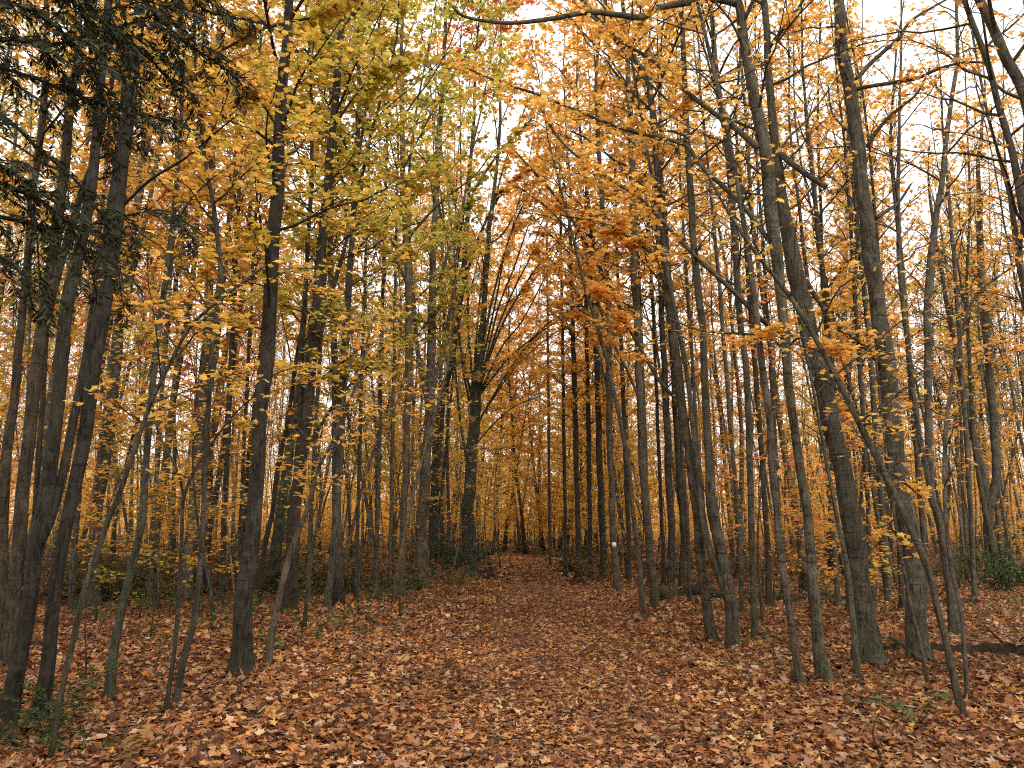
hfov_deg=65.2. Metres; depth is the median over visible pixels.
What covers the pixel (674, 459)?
maple sapling
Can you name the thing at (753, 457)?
maple sapling
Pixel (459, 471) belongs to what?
maple tree
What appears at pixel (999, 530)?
maple tree
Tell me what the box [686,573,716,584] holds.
shrub
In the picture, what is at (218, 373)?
maple tree
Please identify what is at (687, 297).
maple sapling
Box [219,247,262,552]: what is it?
maple tree
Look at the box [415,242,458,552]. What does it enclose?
maple tree
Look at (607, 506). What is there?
maple sapling
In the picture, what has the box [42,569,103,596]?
shrub
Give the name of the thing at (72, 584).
maple sapling
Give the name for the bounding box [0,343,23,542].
maple sapling
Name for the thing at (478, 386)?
maple tree
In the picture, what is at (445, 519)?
maple tree
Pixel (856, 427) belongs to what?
maple tree
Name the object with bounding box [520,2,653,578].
maple tree
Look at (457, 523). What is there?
maple sapling
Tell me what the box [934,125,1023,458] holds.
maple tree
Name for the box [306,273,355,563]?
maple sapling
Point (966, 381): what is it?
maple tree
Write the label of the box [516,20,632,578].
maple tree
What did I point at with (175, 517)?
maple sapling
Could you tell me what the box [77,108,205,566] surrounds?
maple tree
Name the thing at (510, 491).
maple sapling
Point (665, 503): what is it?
maple tree
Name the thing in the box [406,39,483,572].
maple tree
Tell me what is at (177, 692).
maple tree
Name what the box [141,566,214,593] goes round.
shrub
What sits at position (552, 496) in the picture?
maple sapling
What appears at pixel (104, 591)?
shrub
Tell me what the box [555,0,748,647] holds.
maple tree
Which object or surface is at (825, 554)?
maple tree
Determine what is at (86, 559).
shrub
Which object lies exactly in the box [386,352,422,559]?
maple sapling
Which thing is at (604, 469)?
maple sapling
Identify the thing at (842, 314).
maple tree
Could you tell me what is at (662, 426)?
maple tree
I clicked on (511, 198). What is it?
maple tree
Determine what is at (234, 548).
maple sapling
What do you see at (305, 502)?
maple tree
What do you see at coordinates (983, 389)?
maple tree
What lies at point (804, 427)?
maple tree
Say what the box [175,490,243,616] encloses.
maple sapling
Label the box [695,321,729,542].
maple tree
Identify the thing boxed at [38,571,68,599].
shrub
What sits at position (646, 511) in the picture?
maple tree
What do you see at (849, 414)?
maple tree
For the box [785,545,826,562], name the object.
shrub
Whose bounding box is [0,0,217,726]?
maple tree
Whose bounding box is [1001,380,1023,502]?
maple sapling
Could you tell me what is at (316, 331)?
maple tree
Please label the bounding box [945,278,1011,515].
maple tree
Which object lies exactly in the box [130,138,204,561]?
maple tree
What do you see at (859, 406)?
maple sapling
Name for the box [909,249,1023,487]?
maple tree
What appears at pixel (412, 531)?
maple sapling
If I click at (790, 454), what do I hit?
maple sapling
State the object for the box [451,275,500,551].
maple tree
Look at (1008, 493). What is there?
maple sapling
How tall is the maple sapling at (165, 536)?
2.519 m
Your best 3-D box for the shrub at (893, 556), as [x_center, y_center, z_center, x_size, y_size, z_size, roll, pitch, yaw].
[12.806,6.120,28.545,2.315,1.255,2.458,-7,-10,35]
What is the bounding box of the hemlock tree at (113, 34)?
[0,0,261,340]
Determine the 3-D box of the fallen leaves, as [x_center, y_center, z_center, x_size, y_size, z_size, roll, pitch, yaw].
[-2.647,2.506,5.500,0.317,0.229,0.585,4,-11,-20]
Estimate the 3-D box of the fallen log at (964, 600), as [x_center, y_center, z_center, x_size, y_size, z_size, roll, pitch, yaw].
[9.081,4.595,17.175,2.406,0.591,0.672,6,-12,-28]
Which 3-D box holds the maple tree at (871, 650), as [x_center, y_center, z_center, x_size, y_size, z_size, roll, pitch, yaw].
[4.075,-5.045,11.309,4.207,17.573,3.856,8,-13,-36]
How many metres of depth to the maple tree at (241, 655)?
8.93 m
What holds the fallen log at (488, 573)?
on the ground at (656, 542)
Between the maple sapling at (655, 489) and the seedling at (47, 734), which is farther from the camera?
the maple sapling at (655, 489)
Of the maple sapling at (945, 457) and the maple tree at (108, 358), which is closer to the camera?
the maple sapling at (945, 457)
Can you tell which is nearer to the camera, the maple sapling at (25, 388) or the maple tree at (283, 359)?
the maple sapling at (25, 388)
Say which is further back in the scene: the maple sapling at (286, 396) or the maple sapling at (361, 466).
the maple sapling at (286, 396)
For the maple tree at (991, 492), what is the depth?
26.41 m
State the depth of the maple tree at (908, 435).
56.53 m
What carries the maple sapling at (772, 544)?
on the ground at (656, 542)
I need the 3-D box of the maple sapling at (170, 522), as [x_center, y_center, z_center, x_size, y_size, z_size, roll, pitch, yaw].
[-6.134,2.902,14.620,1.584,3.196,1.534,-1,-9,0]
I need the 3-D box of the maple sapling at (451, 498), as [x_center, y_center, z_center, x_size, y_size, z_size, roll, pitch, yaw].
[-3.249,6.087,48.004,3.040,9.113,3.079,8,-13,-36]
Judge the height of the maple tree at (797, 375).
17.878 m
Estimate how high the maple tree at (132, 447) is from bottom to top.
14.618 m
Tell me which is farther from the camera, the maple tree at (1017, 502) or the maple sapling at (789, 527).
the maple tree at (1017, 502)
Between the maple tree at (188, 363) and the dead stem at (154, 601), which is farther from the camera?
the maple tree at (188, 363)
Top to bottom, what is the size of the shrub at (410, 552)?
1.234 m
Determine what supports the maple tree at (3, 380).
on the ground at (656, 542)
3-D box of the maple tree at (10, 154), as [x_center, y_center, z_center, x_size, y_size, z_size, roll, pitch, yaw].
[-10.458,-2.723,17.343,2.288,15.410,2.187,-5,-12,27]
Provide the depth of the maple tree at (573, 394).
25.57 m
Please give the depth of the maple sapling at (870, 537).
12.50 m
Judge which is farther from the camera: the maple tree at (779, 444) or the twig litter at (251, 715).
the maple tree at (779, 444)
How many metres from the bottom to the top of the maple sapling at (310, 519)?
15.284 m
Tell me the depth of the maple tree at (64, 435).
29.48 m
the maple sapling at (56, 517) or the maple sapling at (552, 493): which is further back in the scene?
the maple sapling at (552, 493)
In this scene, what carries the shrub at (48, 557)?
on the ground at (656, 542)
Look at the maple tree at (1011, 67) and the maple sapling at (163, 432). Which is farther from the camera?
the maple sapling at (163, 432)
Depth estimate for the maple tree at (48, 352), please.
48.07 m
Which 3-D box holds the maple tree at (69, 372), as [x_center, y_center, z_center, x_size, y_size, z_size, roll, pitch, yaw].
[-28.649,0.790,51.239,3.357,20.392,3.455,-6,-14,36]
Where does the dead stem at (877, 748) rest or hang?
on the ground at (656, 542)
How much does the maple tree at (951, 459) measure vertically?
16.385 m
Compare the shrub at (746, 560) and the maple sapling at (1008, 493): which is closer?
the shrub at (746, 560)
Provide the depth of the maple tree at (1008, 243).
26.62 m
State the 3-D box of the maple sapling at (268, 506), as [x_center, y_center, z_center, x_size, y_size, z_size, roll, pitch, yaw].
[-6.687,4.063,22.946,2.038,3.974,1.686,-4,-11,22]
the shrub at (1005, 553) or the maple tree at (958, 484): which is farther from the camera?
the maple tree at (958, 484)
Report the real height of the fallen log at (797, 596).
0.714 m
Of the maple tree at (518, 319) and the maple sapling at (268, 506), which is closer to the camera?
the maple sapling at (268, 506)
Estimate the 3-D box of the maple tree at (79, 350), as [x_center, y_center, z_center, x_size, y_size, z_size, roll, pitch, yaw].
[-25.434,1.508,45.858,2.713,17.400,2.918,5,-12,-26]
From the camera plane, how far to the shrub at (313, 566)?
23.74 m
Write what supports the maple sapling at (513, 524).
on the ground at (656, 542)
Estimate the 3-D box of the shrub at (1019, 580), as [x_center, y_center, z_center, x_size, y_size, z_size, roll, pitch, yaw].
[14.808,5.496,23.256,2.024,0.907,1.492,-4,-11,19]
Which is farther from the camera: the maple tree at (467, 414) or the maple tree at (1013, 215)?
the maple tree at (467, 414)
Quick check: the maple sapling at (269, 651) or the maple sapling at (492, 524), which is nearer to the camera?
the maple sapling at (269, 651)
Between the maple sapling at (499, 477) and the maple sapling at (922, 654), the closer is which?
the maple sapling at (922, 654)
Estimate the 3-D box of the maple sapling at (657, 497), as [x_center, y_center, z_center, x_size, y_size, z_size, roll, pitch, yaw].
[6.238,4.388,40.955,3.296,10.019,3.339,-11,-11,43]
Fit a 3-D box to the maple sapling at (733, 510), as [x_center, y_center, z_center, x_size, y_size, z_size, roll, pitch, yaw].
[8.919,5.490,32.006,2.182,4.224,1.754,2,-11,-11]
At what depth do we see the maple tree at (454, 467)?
53.28 m
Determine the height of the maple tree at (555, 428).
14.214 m
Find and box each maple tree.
[0,0,70,296]
[0,0,83,606]
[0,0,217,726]
[0,0,222,671]
[0,0,239,642]
[0,8,50,352]
[0,8,80,373]
[0,10,41,317]
[0,99,56,450]
[0,192,38,364]
[0,201,62,427]
[0,203,37,485]
[0,212,71,460]
[0,223,16,373]
[0,288,27,463]
[0,305,19,489]
[0,306,51,488]
[0,317,8,435]
[1,245,84,450]
[13,0,166,584]
[14,221,68,483]
[14,305,53,490]
[19,24,118,454]
[22,241,87,413]
[30,0,257,734]
[32,316,78,471]
[45,10,194,578]
[46,0,320,701]
[46,190,111,567]
[47,292,84,459]
[50,217,99,552]
[52,275,84,541]
[56,218,106,549]
[60,0,226,607]
[60,309,84,474]
[61,0,337,710]
[70,4,179,502]
[70,182,132,560]
[71,297,131,442]
[75,151,160,564]
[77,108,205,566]
[79,0,411,677]
[82,334,130,499]
[87,402,99,480]
[97,234,145,547]
[104,56,202,560]
[118,366,142,545]
[119,236,166,554]
[123,222,172,553]
[125,2,231,605]
[127,1,268,585]
[127,127,181,548]
[129,3,238,545]
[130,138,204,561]
[134,190,194,561]
[136,0,271,601]
[165,0,280,589]
[169,0,343,594]
[169,250,225,534]
[170,285,222,554]
[180,151,260,547]
[188,1,304,565]
[191,292,248,450]
[210,0,527,616]
[212,272,251,551]
[213,362,237,540]
[214,213,261,552]
[214,267,253,508]
[216,33,303,556]
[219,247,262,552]
[220,66,389,604]
[225,197,287,420]
[233,151,315,523]
[239,0,429,605]
[252,231,300,520]
[258,0,455,614]
[264,0,408,593]
[266,198,330,565]
[268,20,369,583]
[269,170,330,555]
[276,334,311,469]
[284,203,337,557]
[289,292,326,515]
[293,452,323,539]
[303,304,328,501]
[309,145,368,561]
[313,0,524,594]
[322,177,386,546]
[323,255,366,538]
[328,237,393,555]
[329,303,368,548]
[338,146,402,516]
[341,343,367,548]
[346,316,434,552]
[353,337,386,550]
[363,283,404,540]
[365,283,468,554]
[367,254,419,555]
[368,114,524,563]
[370,0,541,584]
[379,201,453,482]
[385,0,608,577]
[385,325,414,548]
[388,147,448,561]
[396,349,422,508]
[397,190,464,555]
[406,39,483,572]
[414,116,511,540]
[414,316,506,551]
[415,0,869,686]
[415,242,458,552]
[422,181,504,461]
[427,0,539,577]
[441,218,491,559]
[444,281,466,549]
[444,404,463,544]
[445,395,463,548]
[448,197,552,554]
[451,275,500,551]
[452,165,508,510]
[453,278,491,488]
[454,250,544,526]
[454,341,535,554]
[477,370,535,552]
[481,289,534,547]
[486,243,534,552]
[489,175,570,550]
[489,226,568,550]
[490,0,715,606]
[501,13,647,612]
[501,373,568,550]
[504,419,542,543]
[505,0,675,592]
[508,328,544,551]
[509,10,655,580]
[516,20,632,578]
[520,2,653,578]
[522,407,584,548]
[528,303,633,551]
[534,360,602,521]
[537,246,661,554]
[539,0,807,647]
[542,203,633,551]
[544,0,712,579]
[544,125,647,566]
[549,289,591,551]
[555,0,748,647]
[556,352,619,530]
[558,239,602,551]
[559,0,805,684]
[561,258,648,552]
[565,0,745,585]
[577,0,758,587]
[581,319,672,556]
[582,363,602,551]
[584,382,597,550]
[592,238,649,553]
[600,178,652,537]
[601,89,710,569]
[601,300,636,524]
[615,357,638,529]
[621,337,654,488]
[622,367,664,525]
[640,383,663,514]
[644,182,730,519]
[646,25,744,568]
[646,188,716,490]
[648,269,696,554]
[649,343,673,551]
[651,93,721,478]
[656,0,842,589]
[668,9,778,576]
[670,0,825,636]
[670,185,728,551]
[677,101,765,563]
[679,0,917,671]
[680,124,753,581]
[682,201,738,556]
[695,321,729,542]
[699,300,744,538]
[701,293,738,540]
[708,136,788,561]
[708,138,794,539]
[712,326,742,511]
[725,213,775,556]
[727,351,774,539]
[733,115,803,563]
[733,278,773,494]
[742,261,794,553]
[747,198,821,432]
[750,0,862,581]
[757,326,799,548]
[758,0,911,592]
[758,66,847,575]
[767,290,804,534]
[768,347,810,490]
[772,0,1015,660]
[779,311,812,551]
[789,0,939,511]
[790,359,818,522]
[797,1,904,571]
[799,169,868,504]
[802,0,899,461]
[803,228,860,556]
[806,152,894,432]
[808,234,878,545]
[808,270,922,486]
[815,16,939,462]
[820,0,1023,303]
[823,0,1023,634]
[824,118,907,554]
[827,139,895,517]
[828,247,872,527]
[835,351,868,529]
[847,175,913,437]
[850,288,909,539]
[864,220,948,554]
[867,88,964,587]
[868,360,924,526]
[873,0,1023,327]
[884,40,1022,572]
[888,310,922,461]
[891,222,963,502]
[893,1,1022,584]
[898,238,1020,550]
[898,334,923,513]
[908,135,1003,565]
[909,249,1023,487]
[914,0,1023,340]
[918,148,1000,554]
[921,261,975,523]
[923,310,959,545]
[927,123,1020,565]
[931,300,974,502]
[933,189,1010,556]
[933,220,1013,543]
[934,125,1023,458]
[934,156,1023,564]
[934,304,988,533]
[935,94,1023,573]
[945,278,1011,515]
[946,10,1023,370]
[947,340,974,500]
[952,374,989,548]
[954,221,1019,553]
[955,296,1007,555]
[957,120,1023,427]
[958,172,1023,539]
[963,343,1013,535]
[969,251,1023,492]
[971,243,1023,531]
[977,0,1023,323]
[986,250,1023,445]
[990,275,1023,545]
[993,82,1023,321]
[995,300,1020,554]
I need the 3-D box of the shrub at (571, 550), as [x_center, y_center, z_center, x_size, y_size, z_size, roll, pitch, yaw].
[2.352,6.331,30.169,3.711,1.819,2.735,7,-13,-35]
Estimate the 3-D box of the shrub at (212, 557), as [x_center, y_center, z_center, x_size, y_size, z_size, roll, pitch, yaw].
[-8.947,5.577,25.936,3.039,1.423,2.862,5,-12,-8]
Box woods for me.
[0,302,1023,549]
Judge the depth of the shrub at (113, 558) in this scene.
25.07 m
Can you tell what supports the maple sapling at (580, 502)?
on the ground at (656, 542)
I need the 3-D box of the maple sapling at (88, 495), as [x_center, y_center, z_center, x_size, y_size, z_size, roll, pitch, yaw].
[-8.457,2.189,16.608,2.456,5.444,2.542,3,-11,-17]
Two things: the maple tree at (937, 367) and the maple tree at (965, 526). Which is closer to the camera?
the maple tree at (937, 367)
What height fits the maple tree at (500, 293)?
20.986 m
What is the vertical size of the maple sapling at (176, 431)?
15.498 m
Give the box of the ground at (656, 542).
[0,534,1023,767]
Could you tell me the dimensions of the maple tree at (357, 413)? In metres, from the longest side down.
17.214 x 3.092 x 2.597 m
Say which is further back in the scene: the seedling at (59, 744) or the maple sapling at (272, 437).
the maple sapling at (272, 437)
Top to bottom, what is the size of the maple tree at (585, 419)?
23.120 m
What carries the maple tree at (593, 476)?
on the ground at (656, 542)
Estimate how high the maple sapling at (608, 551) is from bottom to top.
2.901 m
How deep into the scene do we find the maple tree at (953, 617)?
13.59 m
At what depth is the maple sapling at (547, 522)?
58.59 m
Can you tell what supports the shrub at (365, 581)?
on the ground at (656, 542)
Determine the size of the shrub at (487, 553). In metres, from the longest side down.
4.202 x 3.958 x 1.934 m
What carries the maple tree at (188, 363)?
on the ground at (656, 542)
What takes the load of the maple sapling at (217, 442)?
on the ground at (656, 542)
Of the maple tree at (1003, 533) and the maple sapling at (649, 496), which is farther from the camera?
the maple tree at (1003, 533)
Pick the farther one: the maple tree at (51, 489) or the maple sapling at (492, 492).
the maple sapling at (492, 492)
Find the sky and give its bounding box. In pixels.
[0,0,1023,533]
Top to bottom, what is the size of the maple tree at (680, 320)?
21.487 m
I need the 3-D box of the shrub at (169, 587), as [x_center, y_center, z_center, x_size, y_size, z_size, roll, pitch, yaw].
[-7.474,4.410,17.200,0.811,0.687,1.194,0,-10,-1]
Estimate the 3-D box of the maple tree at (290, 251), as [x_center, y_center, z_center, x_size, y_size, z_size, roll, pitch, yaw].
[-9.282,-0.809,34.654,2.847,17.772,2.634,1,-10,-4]
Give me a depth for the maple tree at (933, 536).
45.36 m
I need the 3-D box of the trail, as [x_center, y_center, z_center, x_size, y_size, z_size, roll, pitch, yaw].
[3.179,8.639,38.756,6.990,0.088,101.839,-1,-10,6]
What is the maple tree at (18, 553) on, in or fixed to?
on the ground at (656, 542)
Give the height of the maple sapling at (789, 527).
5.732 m
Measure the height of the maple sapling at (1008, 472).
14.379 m
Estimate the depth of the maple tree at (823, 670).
8.97 m
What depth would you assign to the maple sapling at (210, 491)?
23.96 m
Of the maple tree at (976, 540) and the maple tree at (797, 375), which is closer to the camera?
the maple tree at (797, 375)
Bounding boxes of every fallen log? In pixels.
[472,569,493,578]
[570,578,589,585]
[659,582,721,600]
[736,575,845,601]
[882,622,1023,656]
[930,582,982,604]
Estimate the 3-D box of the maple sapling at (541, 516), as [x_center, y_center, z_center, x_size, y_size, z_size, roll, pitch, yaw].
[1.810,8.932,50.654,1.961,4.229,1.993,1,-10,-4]
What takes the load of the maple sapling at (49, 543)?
on the ground at (656, 542)
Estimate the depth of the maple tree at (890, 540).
37.02 m
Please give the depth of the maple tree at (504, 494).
54.23 m
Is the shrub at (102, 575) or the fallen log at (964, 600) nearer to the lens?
the fallen log at (964, 600)
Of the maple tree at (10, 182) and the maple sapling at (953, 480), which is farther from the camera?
the maple sapling at (953, 480)
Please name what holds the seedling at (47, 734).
on the ground at (656, 542)
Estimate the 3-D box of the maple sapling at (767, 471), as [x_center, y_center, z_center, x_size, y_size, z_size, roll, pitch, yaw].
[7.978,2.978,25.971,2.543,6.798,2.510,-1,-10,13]
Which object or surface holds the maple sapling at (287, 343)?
on the ground at (656, 542)
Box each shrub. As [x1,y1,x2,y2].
[9,543,70,564]
[9,545,82,566]
[22,554,125,602]
[23,555,115,591]
[25,546,143,584]
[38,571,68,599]
[40,548,173,598]
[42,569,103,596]
[66,559,140,589]
[76,576,141,601]
[77,540,197,592]
[77,560,182,599]
[78,552,140,568]
[79,536,164,570]
[124,548,182,565]
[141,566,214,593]
[142,576,176,600]
[144,548,196,577]
[159,545,210,568]
[172,546,265,588]
[197,532,285,573]
[215,544,317,588]
[275,547,361,595]
[280,533,412,593]
[300,541,362,573]
[301,551,349,580]
[303,566,361,581]
[326,549,396,582]
[360,573,387,587]
[389,565,437,590]
[392,527,516,574]
[394,545,428,574]
[412,560,491,594]
[427,566,455,583]
[428,559,476,584]
[438,534,509,566]
[524,528,623,572]
[561,552,637,581]
[618,533,695,577]
[658,558,694,577]
[675,572,697,581]
[677,543,715,568]
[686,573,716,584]
[727,552,762,569]
[728,548,777,574]
[772,547,817,574]
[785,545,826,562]
[872,539,897,569]
[927,533,1023,583]
[927,543,983,567]
[927,552,965,575]
[951,535,1023,590]
[983,563,1023,586]
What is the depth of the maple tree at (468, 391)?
50.58 m
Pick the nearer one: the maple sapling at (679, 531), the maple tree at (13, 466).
the maple sapling at (679, 531)
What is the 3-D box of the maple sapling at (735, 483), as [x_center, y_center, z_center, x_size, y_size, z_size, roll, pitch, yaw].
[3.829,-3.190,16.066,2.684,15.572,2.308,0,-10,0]
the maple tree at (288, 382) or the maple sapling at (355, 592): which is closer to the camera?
the maple sapling at (355, 592)
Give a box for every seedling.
[0,660,123,736]
[0,704,99,751]
[0,705,137,752]
[842,689,885,709]
[864,678,957,726]
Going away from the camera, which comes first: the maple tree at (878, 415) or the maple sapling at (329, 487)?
the maple sapling at (329, 487)
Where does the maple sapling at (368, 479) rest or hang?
on the ground at (656, 542)
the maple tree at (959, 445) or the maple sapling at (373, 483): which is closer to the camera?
the maple sapling at (373, 483)
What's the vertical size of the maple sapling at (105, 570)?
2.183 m
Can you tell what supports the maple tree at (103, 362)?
on the ground at (656, 542)
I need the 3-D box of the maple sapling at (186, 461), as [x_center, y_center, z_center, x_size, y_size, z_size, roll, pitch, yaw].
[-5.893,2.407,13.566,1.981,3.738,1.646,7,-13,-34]
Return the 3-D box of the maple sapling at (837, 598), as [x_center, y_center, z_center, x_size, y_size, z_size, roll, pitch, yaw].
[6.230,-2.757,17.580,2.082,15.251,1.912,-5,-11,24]
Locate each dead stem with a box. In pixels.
[76,610,93,683]
[148,561,157,636]
[224,678,247,708]
[346,540,397,607]
[350,508,363,617]
[390,532,403,615]
[854,714,883,767]
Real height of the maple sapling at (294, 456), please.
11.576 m
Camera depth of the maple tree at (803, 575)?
20.87 m
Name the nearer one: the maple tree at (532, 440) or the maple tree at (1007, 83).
the maple tree at (1007, 83)
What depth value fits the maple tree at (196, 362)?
49.22 m
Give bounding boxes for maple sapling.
[0,143,48,405]
[0,286,60,486]
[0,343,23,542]
[0,383,67,531]
[3,1,117,534]
[11,368,50,492]
[11,467,68,556]
[16,274,64,458]
[16,275,71,569]
[19,277,246,610]
[22,149,91,445]
[25,221,173,605]
[29,367,189,622]
[40,367,167,589]
[46,494,83,549]
[47,230,284,757]
[47,487,108,595]
[50,4,183,609]
[58,438,91,537]
[68,199,141,582]
[80,465,124,567]
[81,492,163,632]
[83,453,93,501]
[95,237,280,620]
[95,403,128,553]
[102,419,233,617]
[104,456,136,542]
[115,233,172,533]
[125,318,296,603]
[125,358,280,708]
[127,390,186,523]
[128,457,215,611]
[141,299,185,502]
[143,503,183,566]
[147,369,184,509]
[159,340,252,590]
[165,301,198,517]
[167,466,188,556]
[172,251,220,502]
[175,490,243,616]
[176,420,236,518]
[184,461,235,532]
[184,502,234,555]
[194,0,291,605]
[207,0,308,583]
[207,489,261,564]
[215,236,298,489]
[228,221,477,626]
[232,316,283,556]
[236,372,284,510]
[253,198,324,483]
[260,458,314,575]
[261,451,280,548]
[263,302,414,666]
[263,467,271,539]
[264,344,287,526]
[266,325,309,510]
[266,356,292,506]
[267,318,300,531]
[278,342,309,519]
[283,1,369,600]
[300,511,350,583]
[301,372,324,506]
[301,480,329,544]
[302,436,362,534]
[305,506,351,554]
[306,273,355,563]
[306,398,346,559]
[313,285,377,557]
[313,495,331,557]
[321,184,389,577]
[322,485,353,535]
[323,323,374,559]
[339,12,414,597]
[341,391,366,558]
[342,290,386,542]
[344,169,433,581]
[344,428,389,546]
[348,412,374,519]
[351,386,447,580]
[355,19,423,591]
[360,53,431,586]
[361,502,387,556]
[362,348,389,558]
[363,330,413,568]
[370,369,402,543]
[372,450,400,530]
[381,348,420,514]
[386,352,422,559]
[390,106,501,603]
[392,290,468,580]
[397,504,428,570]
[415,387,499,574]
[427,451,477,552]
[439,404,495,527]
[444,426,478,520]
[451,503,479,547]
[457,414,511,568]
[460,390,524,566]
[474,477,510,541]
[475,465,517,555]
[475,510,490,544]
[481,436,522,548]
[496,497,519,545]
[509,458,551,553]
[512,512,527,550]
[519,478,546,540]
[520,464,543,553]
[522,486,551,552]
[526,491,558,551]
[527,492,554,552]
[528,485,547,551]
[530,151,589,576]
[530,495,560,553]
[530,496,557,550]
[531,438,566,551]
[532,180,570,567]
[538,470,562,550]
[540,480,562,550]
[543,431,581,547]
[545,380,606,566]
[546,444,571,551]
[550,438,592,546]
[553,490,580,549]
[556,404,604,552]
[556,470,597,534]
[566,449,598,550]
[569,496,598,536]
[572,446,636,562]
[581,488,620,559]
[585,443,624,536]
[586,465,636,554]
[592,0,709,601]
[592,358,632,564]
[592,475,631,538]
[594,501,634,556]
[597,412,650,535]
[599,53,677,589]
[601,374,665,516]
[602,338,642,523]
[605,408,621,523]
[609,51,693,584]
[613,394,666,558]
[615,486,642,546]
[623,442,663,551]
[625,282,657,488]
[630,403,690,563]
[634,444,687,530]
[638,21,733,559]
[649,6,755,611]
[655,415,742,530]
[658,486,692,545]
[659,357,689,537]
[672,402,733,532]
[674,324,703,560]
[675,515,694,552]
[678,1,803,606]
[681,152,967,717]
[684,267,856,624]
[699,321,810,590]
[705,493,747,585]
[716,482,756,556]
[717,375,796,570]
[720,0,817,593]
[722,498,755,555]
[737,365,764,503]
[738,0,840,606]
[743,472,772,525]
[744,499,791,565]
[753,300,869,675]
[755,480,791,535]
[762,446,843,617]
[772,364,866,592]
[772,464,840,592]
[773,2,876,615]
[776,383,796,524]
[777,357,804,551]
[786,352,827,524]
[790,488,827,540]
[791,239,939,525]
[800,488,824,538]
[801,471,892,588]
[802,0,891,598]
[806,2,900,604]
[812,438,875,542]
[816,254,890,551]
[817,1,925,611]
[819,346,930,689]
[835,0,959,603]
[842,152,917,468]
[850,444,875,532]
[852,282,906,585]
[857,438,895,557]
[863,518,901,606]
[870,429,967,546]
[873,233,1023,706]
[891,450,949,556]
[894,217,967,578]
[894,336,951,557]
[895,236,979,571]
[898,358,938,501]
[901,1,997,597]
[922,337,961,564]
[936,441,982,543]
[936,504,968,553]
[973,482,981,546]
[976,176,1023,457]
[976,461,1023,556]
[984,263,1023,547]
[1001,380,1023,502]
[1001,477,1018,536]
[1002,472,1023,528]
[1002,506,1023,562]
[1002,510,1023,560]
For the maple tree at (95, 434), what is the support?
on the ground at (656, 542)
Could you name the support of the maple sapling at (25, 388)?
on the ground at (656, 542)
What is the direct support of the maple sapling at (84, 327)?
on the ground at (656, 542)
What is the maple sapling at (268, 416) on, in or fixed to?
on the ground at (656, 542)
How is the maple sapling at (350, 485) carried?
on the ground at (656, 542)
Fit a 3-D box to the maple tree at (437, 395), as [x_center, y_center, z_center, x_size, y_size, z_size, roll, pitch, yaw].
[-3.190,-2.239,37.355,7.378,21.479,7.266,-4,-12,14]
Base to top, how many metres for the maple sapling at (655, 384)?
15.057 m
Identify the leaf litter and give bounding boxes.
[277,547,895,767]
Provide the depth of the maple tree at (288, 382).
60.59 m
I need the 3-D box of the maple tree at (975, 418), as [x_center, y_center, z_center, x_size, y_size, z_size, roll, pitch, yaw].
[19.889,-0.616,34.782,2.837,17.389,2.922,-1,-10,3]
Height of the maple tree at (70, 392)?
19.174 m
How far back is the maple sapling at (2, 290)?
20.05 m
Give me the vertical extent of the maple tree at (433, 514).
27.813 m
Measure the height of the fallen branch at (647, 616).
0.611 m
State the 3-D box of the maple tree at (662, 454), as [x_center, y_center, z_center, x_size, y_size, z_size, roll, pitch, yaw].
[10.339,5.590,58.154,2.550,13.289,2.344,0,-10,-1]
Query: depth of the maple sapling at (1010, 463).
27.92 m
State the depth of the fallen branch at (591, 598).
18.82 m
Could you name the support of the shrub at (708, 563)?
on the ground at (656, 542)
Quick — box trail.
[335,547,791,767]
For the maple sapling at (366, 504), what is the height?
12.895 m
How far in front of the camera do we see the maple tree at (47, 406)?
20.81 m
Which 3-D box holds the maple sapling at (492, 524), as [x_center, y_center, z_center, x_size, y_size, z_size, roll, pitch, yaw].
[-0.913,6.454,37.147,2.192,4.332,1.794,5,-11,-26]
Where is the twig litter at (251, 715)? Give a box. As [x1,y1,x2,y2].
[0,571,1023,767]
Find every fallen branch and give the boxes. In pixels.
[106,673,134,728]
[590,576,618,601]
[640,584,677,620]
[889,635,930,666]
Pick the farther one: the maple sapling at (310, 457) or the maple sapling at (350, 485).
the maple sapling at (350, 485)
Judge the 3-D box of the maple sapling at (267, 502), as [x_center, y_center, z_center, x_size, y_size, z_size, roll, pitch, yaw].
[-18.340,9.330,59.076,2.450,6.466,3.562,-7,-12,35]
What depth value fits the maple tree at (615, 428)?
44.65 m
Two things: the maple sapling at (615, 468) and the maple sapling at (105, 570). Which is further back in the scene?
the maple sapling at (615, 468)
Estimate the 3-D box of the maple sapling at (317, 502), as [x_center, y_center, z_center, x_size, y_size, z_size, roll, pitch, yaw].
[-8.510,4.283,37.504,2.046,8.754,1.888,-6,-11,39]
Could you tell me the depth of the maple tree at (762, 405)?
35.53 m
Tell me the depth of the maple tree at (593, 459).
44.28 m
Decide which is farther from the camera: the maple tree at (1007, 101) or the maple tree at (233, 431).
the maple tree at (233, 431)
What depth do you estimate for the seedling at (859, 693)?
7.05 m
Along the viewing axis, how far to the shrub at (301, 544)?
26.58 m
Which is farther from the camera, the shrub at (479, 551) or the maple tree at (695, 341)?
the maple tree at (695, 341)
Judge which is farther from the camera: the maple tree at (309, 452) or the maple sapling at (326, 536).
the maple tree at (309, 452)

